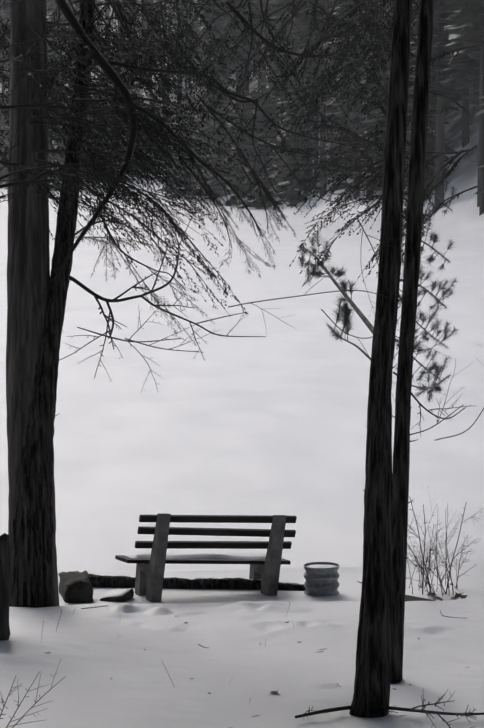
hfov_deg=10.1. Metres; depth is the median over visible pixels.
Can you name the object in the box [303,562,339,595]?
trash can
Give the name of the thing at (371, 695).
thick tree
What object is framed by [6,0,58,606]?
grey tree
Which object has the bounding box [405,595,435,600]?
rock
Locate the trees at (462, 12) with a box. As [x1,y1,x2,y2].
[0,0,483,208]
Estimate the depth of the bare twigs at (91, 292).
25.09 m
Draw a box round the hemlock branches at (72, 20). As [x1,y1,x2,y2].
[0,0,477,337]
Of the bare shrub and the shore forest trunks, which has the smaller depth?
the bare shrub
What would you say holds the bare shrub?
on the snow ground
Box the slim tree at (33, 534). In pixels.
[9,0,94,607]
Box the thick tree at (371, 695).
[349,0,413,717]
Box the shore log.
[88,574,304,590]
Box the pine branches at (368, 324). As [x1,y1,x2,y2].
[302,172,453,390]
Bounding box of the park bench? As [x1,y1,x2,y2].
[115,513,296,601]
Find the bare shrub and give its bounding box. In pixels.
[406,486,482,595]
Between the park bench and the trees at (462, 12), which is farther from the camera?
the trees at (462, 12)
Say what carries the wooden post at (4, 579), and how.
on the snow ground
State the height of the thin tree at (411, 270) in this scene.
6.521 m
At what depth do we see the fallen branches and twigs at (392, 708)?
20.79 m
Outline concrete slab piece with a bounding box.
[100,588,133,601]
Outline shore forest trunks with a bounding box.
[0,0,483,215]
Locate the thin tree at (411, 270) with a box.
[390,0,433,683]
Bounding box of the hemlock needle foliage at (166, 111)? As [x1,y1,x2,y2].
[0,0,465,344]
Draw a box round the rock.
[59,570,93,602]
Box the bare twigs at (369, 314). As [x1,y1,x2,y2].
[228,218,483,440]
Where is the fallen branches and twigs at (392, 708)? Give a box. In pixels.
[0,605,483,727]
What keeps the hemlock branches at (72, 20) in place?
attached to the slim tree at (33, 534)
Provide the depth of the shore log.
27.93 m
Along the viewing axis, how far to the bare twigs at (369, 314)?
12.83 m
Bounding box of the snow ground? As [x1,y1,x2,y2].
[0,0,483,727]
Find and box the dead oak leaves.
[270,592,467,692]
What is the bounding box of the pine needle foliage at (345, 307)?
[296,166,458,402]
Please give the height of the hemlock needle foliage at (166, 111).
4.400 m
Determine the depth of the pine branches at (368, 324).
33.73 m
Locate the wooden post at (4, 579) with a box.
[0,533,9,640]
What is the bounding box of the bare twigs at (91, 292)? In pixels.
[47,82,471,434]
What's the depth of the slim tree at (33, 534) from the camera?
26.59 m
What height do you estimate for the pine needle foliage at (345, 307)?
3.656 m

